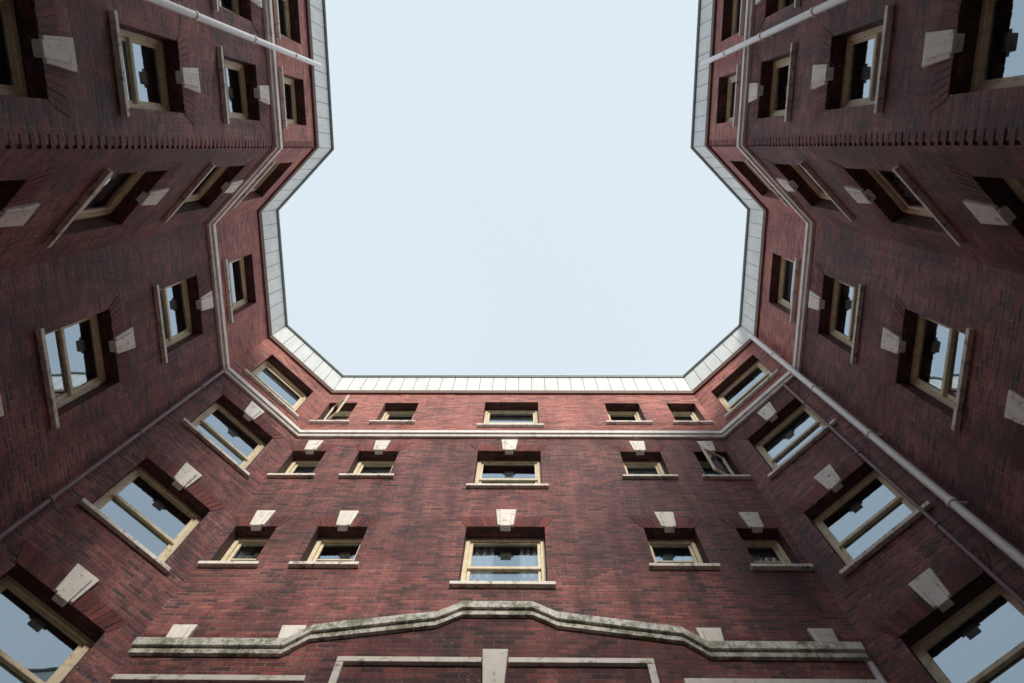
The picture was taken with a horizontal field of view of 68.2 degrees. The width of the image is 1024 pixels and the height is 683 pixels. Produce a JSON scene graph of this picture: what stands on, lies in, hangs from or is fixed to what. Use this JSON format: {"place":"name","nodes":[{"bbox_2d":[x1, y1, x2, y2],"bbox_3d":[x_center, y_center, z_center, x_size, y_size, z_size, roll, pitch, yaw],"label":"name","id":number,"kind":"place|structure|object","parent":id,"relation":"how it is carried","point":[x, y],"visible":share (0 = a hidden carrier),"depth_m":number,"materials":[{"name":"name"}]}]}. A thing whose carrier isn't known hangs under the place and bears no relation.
{"place":"outdoors","nodes":[
{"label":"outdoors","id":0,"kind":"place"},
{"bbox_2d":[279,0,746,374],"label":"sky","id":1,"kind":"structure","parent":0,"point":[505,187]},
{"label":"ground","id":2,"kind":"structure","parent":0,"visible":0},
{"bbox_2d":[0,0,1023,682],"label":"walls","id":3,"kind":"structure","parent":2,"relation":"on","point":[418,534],"depth_m":11.09,"materials":[{"name":"red brick"}]},
{"bbox_2d":[0,368,226,539],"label":"conduit","id":4,"kind":"object","parent":3,"relation":"attached to","point":[51,498],"visible":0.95,"depth_m":11.02,"materials":[{"name":"metal"}]},
{"bbox_2d":[145,0,321,67],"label":"downpipe","id":5,"kind":"object","parent":3,"relation":"attached to","point":[194,15],"visible":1,"depth_m":11.75,"materials":[{"name":"grey metal"}]},
{"bbox_2d":[118,618,875,682],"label":"entrance pavilion brick","id":6,"kind":"object","parent":3,"relation":"attached to","point":[314,662],"visible":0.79,"depth_m":7.89,"materials":[{"name":"red brick"}]},
{"bbox_2d":[111,649,881,682],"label":"entrance trim","id":7,"kind":"structure","parent":6,"relation":"attached to","point":[493,662],"depth_m":7.70,"materials":[{"name":"beige stone"}]},
{"bbox_2d":[128,601,868,662],"bbox_3d":[-0.168,3.344,8.419,7.780,0.920,0.420,0,-76,1],"label":"pediment coping","id":8,"kind":"object","parent":6,"relation":"on","point":[710,650],"visible":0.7,"depth_m":8.18,"materials":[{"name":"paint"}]},
{"bbox_2d":[35,0,974,588],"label":"window sills","id":9,"kind":"structure","parent":3,"relation":"attached to","point":[165,568],"depth_m":11.17,"materials":[{"name":"beige stone"}]},
{"bbox_2d":[206,0,814,438],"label":"string course","id":10,"kind":"object","parent":3,"relation":"attached to","point":[290,426],"visible":0.9,"depth_m":15.53,"materials":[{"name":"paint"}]},
{"bbox_2d":[0,128,1023,148],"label":"toothed corner bricks","id":11,"kind":"object","parent":3,"relation":"attached to","point":[991,141],"visible":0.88,"depth_m":8.95,"materials":[{"name":"red brick"}]},
{"bbox_2d":[0,0,1023,682],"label":"window frames","id":12,"kind":"structure","parent":3,"relation":"in","point":[920,648],"depth_m":11.48,"materials":[{"name":"paint"}]},
{"bbox_2d":[0,0,1023,682],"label":"window panes","id":13,"kind":"object","parent":12,"relation":"in","point":[42,650],"visible":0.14,"depth_m":9.07,"materials":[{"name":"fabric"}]},
{"bbox_2d":[83,0,1023,483],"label":"window panes","id":14,"kind":"object","parent":12,"relation":"in","point":[149,90],"visible":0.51,"depth_m":14.14,"materials":[{"name":"clear glass"}]},
{"bbox_2d":[0,0,1023,647],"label":"flat arch bricks","id":15,"kind":"object","parent":3,"relation":"attached to","point":[32,186],"visible":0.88,"depth_m":10.94,"materials":[{"name":"red brick"}]},
{"bbox_2d":[0,0,1023,641],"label":"keystones","id":16,"kind":"object","parent":3,"relation":"attached to","point":[928,586],"visible":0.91,"depth_m":10.48,"materials":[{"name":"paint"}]},
{"bbox_2d":[0,2,1023,682],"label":"window","id":17,"kind":"structure","parent":3,"relation":"in","point":[152,506],"depth_m":12.82,"materials":[{"name":"glass"}]},
{"bbox_2d":[257,0,767,394],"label":"cornice","id":18,"kind":"structure","parent":3,"relation":"on","point":[330,378],"depth_m":18.84,"materials":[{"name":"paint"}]},
{"bbox_2d":[701,0,847,65],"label":"downpipe","id":19,"kind":"object","parent":3,"relation":"attached to","point":[814,11],"visible":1,"depth_m":11.89,"materials":[{"name":"grey metal"}]},
{"bbox_2d":[866,661,886,682],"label":"downpipe","id":20,"kind":"object","parent":3,"relation":"attached to","point":[874,670],"visible":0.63,"depth_m":7.77,"materials":[{"name":"grey metal"}]},
{"bbox_2d":[747,332,1023,568],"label":"downpipe","id":21,"kind":"object","parent":3,"relation":"attached to","point":[1014,554],"visible":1,"depth_m":10.75,"materials":[{"name":"grey metal"}]},
{"bbox_2d":[782,383,1023,606],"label":"conduit","id":22,"kind":"object","parent":3,"relation":"attached to","point":[937,524],"visible":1,"depth_m":10.19,"materials":[{"name":"metal"}]}
]}

